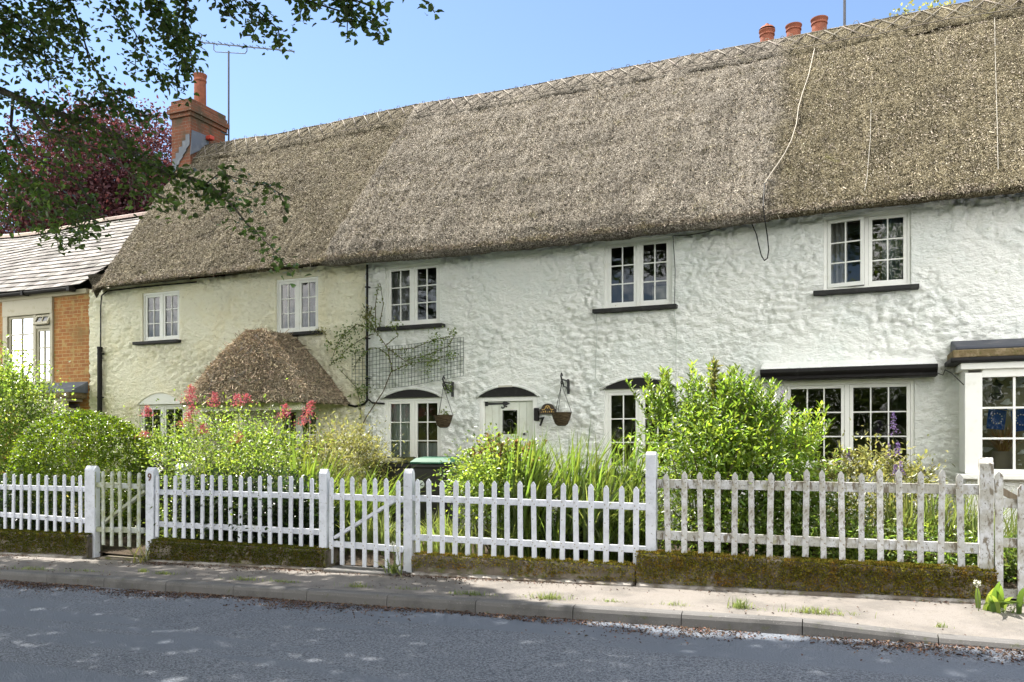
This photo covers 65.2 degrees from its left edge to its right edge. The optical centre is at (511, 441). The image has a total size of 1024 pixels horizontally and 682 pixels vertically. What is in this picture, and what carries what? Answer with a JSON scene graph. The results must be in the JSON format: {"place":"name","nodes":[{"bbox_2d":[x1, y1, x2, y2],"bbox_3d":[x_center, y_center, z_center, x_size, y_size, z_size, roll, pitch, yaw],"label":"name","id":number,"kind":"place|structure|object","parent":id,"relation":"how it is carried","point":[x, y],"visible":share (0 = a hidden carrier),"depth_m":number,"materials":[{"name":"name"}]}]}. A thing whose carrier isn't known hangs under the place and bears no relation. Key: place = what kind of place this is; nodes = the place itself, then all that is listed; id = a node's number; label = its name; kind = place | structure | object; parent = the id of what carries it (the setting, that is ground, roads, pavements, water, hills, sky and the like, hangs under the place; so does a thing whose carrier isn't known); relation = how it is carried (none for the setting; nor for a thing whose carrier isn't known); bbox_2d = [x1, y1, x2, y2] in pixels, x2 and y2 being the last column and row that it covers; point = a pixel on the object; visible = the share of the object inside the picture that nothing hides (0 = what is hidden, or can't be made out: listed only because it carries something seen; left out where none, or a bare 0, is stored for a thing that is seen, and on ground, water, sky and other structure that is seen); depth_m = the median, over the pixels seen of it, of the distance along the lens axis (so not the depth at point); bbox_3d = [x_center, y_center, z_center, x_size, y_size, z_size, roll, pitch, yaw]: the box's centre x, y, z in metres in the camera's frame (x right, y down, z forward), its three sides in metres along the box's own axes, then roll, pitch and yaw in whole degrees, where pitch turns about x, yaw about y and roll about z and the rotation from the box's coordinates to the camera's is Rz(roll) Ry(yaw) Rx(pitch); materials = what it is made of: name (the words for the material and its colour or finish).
{"place":"outdoors","nodes":[
{"label":"outdoors","id":0,"kind":"place"},
{"bbox_2d":[0,0,972,224],"label":"sky","id":1,"kind":"structure","parent":0,"point":[473,47],"materials":[{"name":"blue"}]},
{"bbox_2d":[0,580,1023,681],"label":"road","id":2,"kind":"structure","parent":0,"point":[57,635],"depth_m":6.39,"materials":[{"name":"grey asphalt"}]},
{"bbox_2d":[0,554,1023,664],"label":"fallen leaves","id":3,"kind":"object","parent":2,"relation":"on","point":[544,618],"visible":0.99,"depth_m":7.97,"materials":[{"name":"plant"}]},
{"bbox_2d":[0,555,1023,639],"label":"pavement","id":4,"kind":"structure","parent":0,"point":[928,616],"depth_m":8.02,"materials":[{"name":"grey concrete"}]},
{"bbox_2d":[0,528,101,558],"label":"garden wall","id":5,"kind":"structure","parent":4,"relation":"on","point":[52,543],"depth_m":12.06,"materials":[{"name":"plant"}]},
{"bbox_2d":[0,473,84,532],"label":"picket fence","id":6,"kind":"object","parent":5,"relation":"on","point":[46,488],"visible":0.99,"depth_m":12.23,"materials":[{"name":"white paint"}]},
{"bbox_2d":[85,466,99,557],"bbox_3d":[-6.239,1.067,11.896,0.207,1.420,0.100,0,0,23],"label":"gate post","id":7,"kind":"object","parent":4,"relation":"on","point":[92,517],"visible":0.69,"depth_m":11.85,"materials":[{"name":"white paint"}]},
{"bbox_2d":[95,471,145,547],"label":"garden gate","id":8,"kind":"structure","parent":7,"relation":"attached to","point":[120,529],"depth_m":11.62,"materials":[{"name":"paint"}]},
{"bbox_2d":[99,554,146,560],"bbox_3d":[-5.524,1.742,11.649,0.939,0.130,0.380,0,0,23],"label":"gate step","id":9,"kind":"object","parent":4,"relation":"on","point":[120,557],"visible":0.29,"depth_m":11.58,"materials":[{"name":"stone"}]},
{"bbox_2d":[146,467,162,553],"bbox_3d":[-5.111,1.075,11.418,0.221,1.419,0.105,0,0,23],"label":"gate post","id":10,"kind":"object","parent":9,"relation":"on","point":[152,473],"visible":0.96,"depth_m":11.39,"materials":[{"name":"white paint"}]},
{"bbox_2d":[119,541,152,562],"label":"pavement weed","id":11,"kind":"object","parent":4,"relation":"on","point":[143,557],"visible":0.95,"depth_m":11.17,"materials":[{"name":"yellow plant"}]},
{"bbox_2d":[147,537,338,570],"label":"garden wall","id":12,"kind":"structure","parent":4,"relation":"on","point":[224,553],"depth_m":10.63,"materials":[{"name":"plant"}]},
{"bbox_2d":[155,474,318,546],"bbox_3d":[-3.784,0.902,10.844,2.816,0.912,0.076,0,0,23],"label":"picket fence","id":13,"kind":"object","parent":12,"relation":"on","point":[290,530],"visible":1,"depth_m":10.81,"materials":[{"name":"white paint"}]},
{"bbox_2d":[319,469,329,550],"bbox_3d":[-2.410,1.013,10.282,0.114,1.323,0.085,0,0,23],"label":"gate post","id":14,"kind":"object","parent":4,"relation":"on","point":[324,476],"visible":0.71,"depth_m":10.25,"materials":[{"name":"white paint"}]},
{"bbox_2d":[323,565,407,575],"bbox_3d":[-1.772,1.649,9.970,1.045,0.145,0.500,0,0,23],"label":"gate step","id":15,"kind":"object","parent":4,"relation":"on","point":[360,569],"visible":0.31,"depth_m":9.87,"materials":[{"name":"concrete"}]},
{"bbox_2d":[403,469,414,572],"bbox_3d":[-1.259,0.965,9.797,0.116,1.264,0.085,0,0,23],"label":"gate post","id":16,"kind":"object","parent":15,"relation":"on","point":[408,511],"visible":0.93,"depth_m":9.76,"materials":[{"name":"white paint"}]},
{"bbox_2d":[329,476,402,569],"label":"garden gate","id":17,"kind":"structure","parent":16,"relation":"attached to","point":[375,498],"depth_m":10.00,"materials":[{"name":"white paint"}]},
{"bbox_2d":[370,541,403,576],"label":"pavement weed","id":18,"kind":"object","parent":4,"relation":"on","point":[394,568],"visible":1,"depth_m":9.58,"materials":[{"name":"green plant"}]},
{"bbox_2d":[7,565,954,628],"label":"grass","id":19,"kind":"structure","parent":4,"relation":"on","point":[737,605],"depth_m":7.87,"materials":[{"name":"green plant"}]},
{"bbox_2d":[411,551,635,586],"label":"garden wall","id":20,"kind":"structure","parent":4,"relation":"on","point":[554,570],"depth_m":9.05,"materials":[{"name":"stone"}]},
{"bbox_2d":[412,479,645,564],"bbox_3d":[0.113,0.901,9.202,2.924,0.905,0.076,0,0,23],"label":"picket fence","id":21,"kind":"object","parent":20,"relation":"on","point":[562,545],"visible":0.95,"depth_m":9.17,"materials":[{"name":"white paint"}]},
{"bbox_2d":[634,549,998,603],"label":"garden wall","id":22,"kind":"structure","parent":4,"relation":"on","point":[781,574],"depth_m":7.87,"materials":[{"name":"stone"}]},
{"bbox_2d":[646,452,656,553],"bbox_3d":[1.506,0.774,8.633,0.109,1.331,0.100,0,0,23],"label":"fence post","id":23,"kind":"object","parent":22,"relation":"on","point":[651,501],"visible":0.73,"depth_m":8.59,"materials":[{"name":"white paint"}]},
{"bbox_2d":[657,469,978,566],"bbox_3d":[2.965,0.722,8.000,3.061,0.922,0.077,0,0,23],"label":"picket fence","id":24,"kind":"object","parent":22,"relation":"on","point":[960,547],"visible":1,"depth_m":7.92,"materials":[{"name":"paint"}]},
{"bbox_2d":[978,457,993,571],"bbox_3d":[4.392,0.783,7.417,0.115,1.273,0.120,0,0,23],"label":"gate post","id":25,"kind":"object","parent":22,"relation":"on","point":[986,512],"visible":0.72,"depth_m":7.37,"materials":[{"name":"paint"}]},
{"bbox_2d":[994,472,1023,601],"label":"garden gate","id":26,"kind":"structure","parent":25,"relation":"attached to","point":[1012,500],"depth_m":7.32,"materials":[{"name":"paint"}]},
{"bbox_2d":[973,580,1023,613],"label":"pavement weed","id":27,"kind":"object","parent":4,"relation":"on","point":[995,601],"visible":0.98,"depth_m":6.88,"materials":[{"name":"green plant"}]},
{"bbox_2d":[23,521,1016,588],"bbox_3d":[0.315,1.472,11.050,68.000,1.365,3.490,0,0,23],"label":"garden bed","id":28,"kind":"object","parent":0,"point":[116,548],"visible":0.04,"depth_m":11.17,"materials":[{"name":"soil"}]},
{"bbox_2d":[0,334,81,528],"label":"laurel bush","id":29,"kind":"object","parent":28,"relation":"on","point":[9,388],"visible":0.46,"depth_m":14.58,"materials":[{"name":"green plant"}]},
{"bbox_2d":[0,462,109,530],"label":"shrub","id":30,"kind":"object","parent":28,"relation":"on","point":[17,508],"visible":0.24,"depth_m":12.85,"materials":[{"name":"green plant"}]},
{"bbox_2d":[58,493,100,531],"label":"shrub","id":31,"kind":"object","parent":28,"relation":"on","point":[76,509],"visible":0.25,"depth_m":12.30,"materials":[{"name":"green plant"}]},
{"bbox_2d":[6,408,153,536],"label":"box bush","id":32,"kind":"object","parent":28,"relation":"on","point":[86,418],"visible":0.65,"depth_m":12.84,"materials":[{"name":"green plant"}]},
{"bbox_2d":[73,403,215,536],"bbox_3d":[-5.985,0.464,13.530,2.719,2.265,2.078,0,0,23],"label":"loose shrub","id":33,"kind":"object","parent":28,"relation":"on","point":[155,441],"visible":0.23,"depth_m":13.46,"materials":[{"name":"green plant"}]},
{"bbox_2d":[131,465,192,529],"bbox_3d":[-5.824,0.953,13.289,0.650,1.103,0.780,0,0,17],"label":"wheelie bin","id":34,"kind":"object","parent":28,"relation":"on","point":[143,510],"visible":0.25,"depth_m":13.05,"materials":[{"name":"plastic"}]},
{"bbox_2d":[137,458,191,465],"bbox_3d":[-5.829,0.329,13.293,0.831,0.130,0.709,0,0,23],"label":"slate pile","id":35,"kind":"object","parent":34,"relation":"on","point":[162,462],"visible":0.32,"depth_m":13.21,"materials":[{"name":"grey stone"}]},
{"bbox_2d":[143,504,199,538],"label":"weedy plant","id":36,"kind":"object","parent":28,"relation":"on","point":[171,528],"visible":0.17,"depth_m":11.86,"materials":[{"name":"green plant"}]},
{"bbox_2d":[115,378,346,540],"bbox_3d":[-4.191,0.354,12.357,3.621,2.710,2.949,0,0,23],"label":"valerian shrub","id":37,"kind":"object","parent":28,"relation":"on","point":[264,439],"visible":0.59,"depth_m":11.98,"materials":[{"name":"green plant"}]},
{"bbox_2d":[154,459,355,548],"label":"ivy","id":38,"kind":"object","parent":28,"relation":"on","point":[254,507],"visible":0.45,"depth_m":11.04,"materials":[{"name":"green plant"}]},
{"bbox_2d":[261,437,368,544],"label":"sword leaf clump","id":39,"kind":"object","parent":28,"relation":"on","point":[314,467],"visible":0.23,"depth_m":11.36,"materials":[{"name":"green plant"}]},
{"bbox_2d":[276,407,410,542],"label":"bush","id":40,"kind":"object","parent":28,"relation":"on","point":[360,442],"visible":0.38,"depth_m":12.23,"materials":[{"name":"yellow plant"}]},
{"bbox_2d":[274,455,440,548],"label":"crocosmia clump","id":41,"kind":"object","parent":28,"relation":"on","point":[358,504],"visible":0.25,"depth_m":11.07,"materials":[{"name":"green plant"}]},
{"bbox_2d":[317,505,421,554],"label":"day lily","id":42,"kind":"object","parent":28,"relation":"on","point":[380,532],"visible":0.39,"depth_m":10.62,"materials":[{"name":"green plant"}]},
{"bbox_2d":[363,457,415,523],"bbox_3d":[-1.935,0.797,12.844,0.650,1.103,0.780,0,0,23],"label":"wheelie bin","id":43,"kind":"object","parent":28,"relation":"on","point":[398,464],"visible":0.37,"depth_m":12.54,"materials":[{"name":"plastic"}]},
{"bbox_2d":[410,456,462,526],"bbox_3d":[-1.154,0.782,12.244,0.650,1.103,0.780,0,0,9],"label":"wheelie bin","id":44,"kind":"object","parent":28,"relation":"on","point":[428,465],"visible":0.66,"depth_m":11.95,"materials":[{"name":"plastic"}]},
{"bbox_2d":[379,507,541,555],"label":"day lily","id":45,"kind":"object","parent":28,"relation":"on","point":[448,545],"visible":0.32,"depth_m":10.08,"materials":[{"name":"green plant"}]},
{"bbox_2d":[431,422,560,554],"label":"rose bush","id":46,"kind":"object","parent":28,"relation":"on","point":[481,473],"visible":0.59,"depth_m":10.05,"materials":[{"name":"green plant"}]},
{"bbox_2d":[461,451,664,535],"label":"shade plant","id":47,"kind":"object","parent":28,"relation":"on","point":[571,484],"visible":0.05,"depth_m":11.80,"materials":[{"name":"green plant"}]},
{"bbox_2d":[489,420,678,559],"bbox_3d":[0.898,0.556,9.703,2.480,1.808,1.654,0,0,23],"label":"iris clump","id":48,"kind":"object","parent":28,"relation":"on","point":[537,480],"visible":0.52,"depth_m":9.63,"materials":[{"name":"green plant"}]},
{"bbox_2d":[498,507,671,561],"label":"grass clump","id":49,"kind":"object","parent":28,"relation":"on","point":[612,554],"visible":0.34,"depth_m":9.40,"materials":[{"name":"green plant"}]},
{"bbox_2d":[529,507,664,559],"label":"shrub","id":50,"kind":"object","parent":28,"relation":"on","point":[580,551],"visible":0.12,"depth_m":9.55,"materials":[{"name":"green plant"}]},
{"bbox_2d":[517,459,742,560],"bbox_3d":[1.502,0.773,9.348,3.297,1.323,2.037,0,0,23],"label":"crocosmia clump","id":51,"kind":"object","parent":28,"relation":"on","point":[628,513],"visible":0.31,"depth_m":9.27,"materials":[{"name":"green plant"}]},
{"bbox_2d":[629,458,827,556],"bbox_3d":[2.352,0.803,8.871,2.151,1.245,1.303,0,0,23],"label":"shrub","id":52,"kind":"object","parent":28,"relation":"on","point":[741,521],"visible":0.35,"depth_m":8.72,"materials":[{"name":"green plant"}]},
{"bbox_2d":[611,355,850,551],"bbox_3d":[2.410,0.210,9.151,2.739,2.435,1.964,0,0,23],"label":"shrub","id":53,"kind":"object","parent":28,"relation":"on","point":[713,429],"visible":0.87,"depth_m":8.85,"materials":[{"name":"green plant"}]},
{"bbox_2d":[709,457,876,558],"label":"bushy perennial","id":54,"kind":"object","parent":28,"relation":"on","point":[799,514],"visible":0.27,"depth_m":8.52,"materials":[{"name":"green plant"}]},
{"bbox_2d":[707,501,1016,582],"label":"weeds","id":55,"kind":"object","parent":28,"relation":"on","point":[929,555],"visible":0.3,"depth_m":8.08,"materials":[{"name":"green plant"}]},
{"bbox_2d":[776,419,976,559],"bbox_3d":[3.897,0.597,8.858,2.333,1.717,1.724,0,0,-7],"label":"yellow perennial","id":56,"kind":"object","parent":28,"relation":"on","point":[867,463],"visible":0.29,"depth_m":8.73,"materials":[{"name":"green plant"}]},
{"bbox_2d":[845,412,907,550],"bbox_3d":[3.998,0.436,8.669,0.678,1.527,0.363,0,0,59],"label":"toadflax","id":57,"kind":"object","parent":28,"relation":"on","point":[897,452],"visible":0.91,"depth_m":8.62,"materials":[{"name":"plant"}]},
{"bbox_2d":[867,477,1016,565],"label":"crocosmia clump","id":58,"kind":"object","parent":28,"relation":"on","point":[908,510],"visible":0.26,"depth_m":8.19,"materials":[{"name":"green plant"}]},
{"bbox_2d":[994,532,1016,583],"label":"weeds","id":59,"kind":"object","parent":28,"relation":"on","point":[1012,571],"visible":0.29,"depth_m":7.67,"materials":[{"name":"green plant"}]},
{"bbox_2d":[102,553,1016,635],"bbox_3d":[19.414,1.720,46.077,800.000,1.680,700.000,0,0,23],"label":"land","id":60,"kind":"structure","parent":0,"point":[104,554],"depth_m":13.96,"materials":[{"name":"green plant"}]},
{"bbox_2d":[0,211,146,508],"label":"brick house","id":61,"kind":"structure","parent":60,"relation":"on","point":[44,301],"depth_m":17.45,"materials":[{"name":"brick"}]},
{"bbox_2d":[2,297,53,383],"bbox_3d":[-10.532,-2.140,17.524,1.580,1.920,0.330,0,0,23],"label":"window","id":62,"kind":"structure","parent":61,"relation":"in","point":[21,318],"depth_m":17.41,"materials":[{"name":"beige paint"}]},
{"bbox_2d":[5,398,82,495],"bbox_3d":[-11.246,0.302,17.554,4.640,2.395,0.380,0,0,23],"label":"bay window","id":63,"kind":"structure","parent":61,"relation":"in","point":[71,406],"depth_m":16.70,"materials":[{"name":"beige paint"}]},
{"bbox_2d":[0,78,171,233],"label":"copper beech","id":64,"kind":"object","parent":60,"relation":"on","point":[103,183],"visible":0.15,"depth_m":42.48,"materials":[{"name":"purple plant"}]},
{"bbox_2d":[0,0,443,287],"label":"overhanging tree","id":65,"kind":"object","parent":60,"relation":"on","point":[181,39],"visible":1,"depth_m":9.87,"materials":[{"name":"green plant"}]},
{"bbox_2d":[0,569,1023,649],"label":"kerb","id":66,"kind":"structure","parent":60,"relation":"on","point":[763,624],"depth_m":7.59,"materials":[{"name":"concrete"}]},
{"bbox_2d":[88,0,1023,538],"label":"thatched cottage","id":67,"kind":"structure","parent":60,"relation":"on","point":[588,242],"depth_m":12.89,"materials":[{"name":"beige paint"}]},
{"bbox_2d":[132,290,180,345],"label":"window","id":68,"kind":"structure","parent":67,"relation":"in","point":[164,323],"depth_m":16.04,"materials":[{"name":"white paint"}]},
{"bbox_2d":[136,391,183,464],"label":"window","id":69,"kind":"structure","parent":67,"relation":"in","point":[150,399],"depth_m":16.00,"materials":[{"name":"white paint"}]},
{"bbox_2d":[198,32,294,140],"bbox_3d":[-6.619,-8.920,19.706,2.985,2.831,0.380,0,0,23],"label":"tv aerial","id":70,"kind":"object","parent":67,"relation":"attached to","point":[229,52],"visible":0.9,"depth_m":19.95,"materials":[{"name":"grey metal"}]},
{"bbox_2d":[278,407,318,462],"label":"window","id":71,"kind":"structure","parent":67,"relation":"in","point":[295,414],"depth_m":14.77,"materials":[{"name":"white paint"}]},
{"bbox_2d":[277,270,322,335],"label":"window","id":72,"kind":"structure","parent":67,"relation":"in","point":[300,320],"depth_m":14.74,"materials":[{"name":"white paint"}]},
{"bbox_2d":[314,327,330,336],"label":"sill plant","id":73,"kind":"object","parent":67,"relation":"on","point":[321,330],"visible":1,"depth_m":14.32,"materials":[{"name":"plant"}]},
{"bbox_2d":[352,337,463,388],"bbox_3d":[-1.800,-1.330,13.692,2.163,0.816,0.049,0,0,21],"label":"wire trellis","id":74,"kind":"object","parent":67,"relation":"attached to","point":[395,362],"visible":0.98,"depth_m":13.67,"materials":[{"name":"metal"}]},
{"bbox_2d":[324,283,458,435],"bbox_3d":[-2.139,-1.394,13.704,2.661,2.719,0.285,0,0,23],"label":"climbing rose","id":75,"kind":"object","parent":74,"relation":"attached to","point":[371,327],"visible":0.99,"depth_m":13.86,"materials":[{"name":"green plant"}]},
{"bbox_2d":[377,261,444,330],"bbox_3d":[-1.688,-2.564,13.803,1.270,1.272,0.389,0,0,23],"label":"window","id":76,"kind":"structure","parent":67,"relation":"in","point":[406,286],"depth_m":13.82,"materials":[{"name":"white paint"}]},
{"bbox_2d":[380,387,442,457],"bbox_3d":[-1.684,-0.262,13.811,1.232,1.344,0.260,0,0,23],"label":"window","id":77,"kind":"structure","parent":67,"relation":"in","point":[402,414],"depth_m":13.86,"materials":[{"name":"white paint"}]},
{"bbox_2d":[434,387,452,427],"bbox_3d":[-1.121,-0.564,13.093,0.319,0.673,0.319,0,0,-30],"label":"hanging basket","id":78,"kind":"object","parent":67,"relation":"hanging from","point":[444,420],"visible":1,"depth_m":13.00,"materials":[{"name":"wicker"}]},
{"bbox_2d":[485,401,532,516],"bbox_3d":[-0.044,0.270,13.108,0.860,1.960,0.086,0,0,23],"label":"door","id":79,"kind":"structure","parent":67,"relation":"in","point":[494,410],"depth_m":13.09,"materials":[{"name":"beige paint"}]},
{"bbox_2d":[551,385,571,425],"bbox_3d":[0.762,-0.563,12.299,0.322,0.640,0.322,0,0,23],"label":"hanging basket","id":80,"kind":"object","parent":67,"relation":"hanging from","point":[561,418],"visible":1,"depth_m":12.20,"materials":[{"name":"wicker"}]},
{"bbox_2d":[592,236,677,313],"bbox_3d":[1.889,-2.614,12.234,1.300,1.252,0.275,0,0,23],"label":"window","id":81,"kind":"structure","parent":67,"relation":"in","point":[661,295],"depth_m":12.24,"materials":[{"name":"white paint"}]},
{"bbox_2d":[599,375,679,477],"bbox_3d":[1.944,-0.233,12.197,1.253,1.551,0.250,0,0,23],"label":"window","id":82,"kind":"structure","parent":67,"relation":"in","point":[620,387],"depth_m":12.26,"materials":[{"name":"white paint"}]},
{"bbox_2d":[751,48,814,260],"bbox_3d":[4.371,-4.789,12.433,0.339,4.472,3.351,0,0,38],"label":"rope","id":83,"kind":"object","parent":67,"relation":"hanging from","point":[770,174],"visible":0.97,"depth_m":11.43,"materials":[{"name":"beige fabric"}]},
{"bbox_2d":[843,0,845,25],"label":"aerial mast","id":84,"kind":"object","parent":67,"relation":"attached to","point":[844,12],"visible":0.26,"depth_m":14.66,"materials":[{"name":"grey metal"}]},
{"bbox_2d":[784,379,924,473],"bbox_3d":[4.662,-0.203,11.052,1.850,1.270,0.250,0,0,23],"label":"window","id":85,"kind":"structure","parent":67,"relation":"in","point":[909,384],"depth_m":11.09,"materials":[{"name":"white paint"}]},
{"bbox_2d":[813,209,918,295],"bbox_3d":[4.869,-2.659,11.040,1.320,1.242,0.388,0,0,23],"label":"window","id":86,"kind":"structure","parent":67,"relation":"in","point":[896,225],"depth_m":11.02,"materials":[{"name":"white paint"}]},
{"bbox_2d":[864,119,870,190],"bbox_3d":[5.053,-4.245,11.318,0.033,1.798,1.480,0,0,27],"label":"wire","id":87,"kind":"object","parent":67,"relation":"attached to","point":[869,149],"visible":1,"depth_m":11.22,"materials":[{"name":"grey metal"}]},
{"bbox_2d":[945,338,1023,537],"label":"bay window","id":88,"kind":"structure","parent":67,"relation":"in","point":[976,362],"depth_m":9.96,"materials":[{"name":"white paint"}]},
{"bbox_2d":[982,421,1023,468],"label":"flower vase","id":89,"kind":"object","parent":88,"relation":"in","point":[1001,456],"visible":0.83,"depth_m":10.02,"materials":[{"name":"ceramic"}]},
{"bbox_2d":[994,17,997,152],"bbox_3d":[6.877,-5.112,11.367,0.010,3.338,2.892,0,0,30],"label":"wire","id":90,"kind":"object","parent":67,"relation":"attached to","point":[996,92],"visible":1,"depth_m":11.08,"materials":[{"name":"grey metal"}]},
{"bbox_2d":[989,378,1003,399],"bbox_3d":[6.137,-0.712,10.132,0.170,0.375,0.170,0,0,23],"label":"lantern","id":91,"kind":"object","parent":67,"relation":"hanging from","point":[996,394],"visible":0.95,"depth_m":10.09,"materials":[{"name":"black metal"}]},
{"bbox_2d":[982,395,1019,411],"bbox_3d":[6.156,-0.492,10.005,0.509,0.233,0.012,0,0,23],"label":"string","id":92,"kind":"object","parent":67,"relation":"hanging from","point":[991,406],"visible":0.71,"depth_m":10.06,"materials":[{"name":"fabric"}]},
{"bbox_2d":[986,409,1006,429],"bbox_3d":[6.083,-0.290,10.043,0.226,0.289,0.030,0,0,23],"label":"flag","id":93,"kind":"object","parent":92,"relation":"hanging from","point":[995,417],"visible":1,"depth_m":10.04,"materials":[{"name":"blue fabric"}]},
{"bbox_2d":[1010,409,1023,431],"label":"flag","id":94,"kind":"object","parent":92,"relation":"hanging from","point":[1020,419],"visible":0.81,"depth_m":9.95,"materials":[{"name":"blue fabric"}]},
{"bbox_2d":[889,0,971,15],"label":"roadside tree","id":95,"kind":"object","parent":60,"relation":"on","point":[928,6],"visible":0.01,"depth_m":21.39,"materials":[{"name":"green plant"}]},
{"bbox_2d":[1003,509,1016,572],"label":"crocosmia clump","id":96,"kind":"object","parent":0,"point":[1014,530],"visible":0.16,"depth_m":8.10,"materials":[{"name":"green plant"}]}
]}

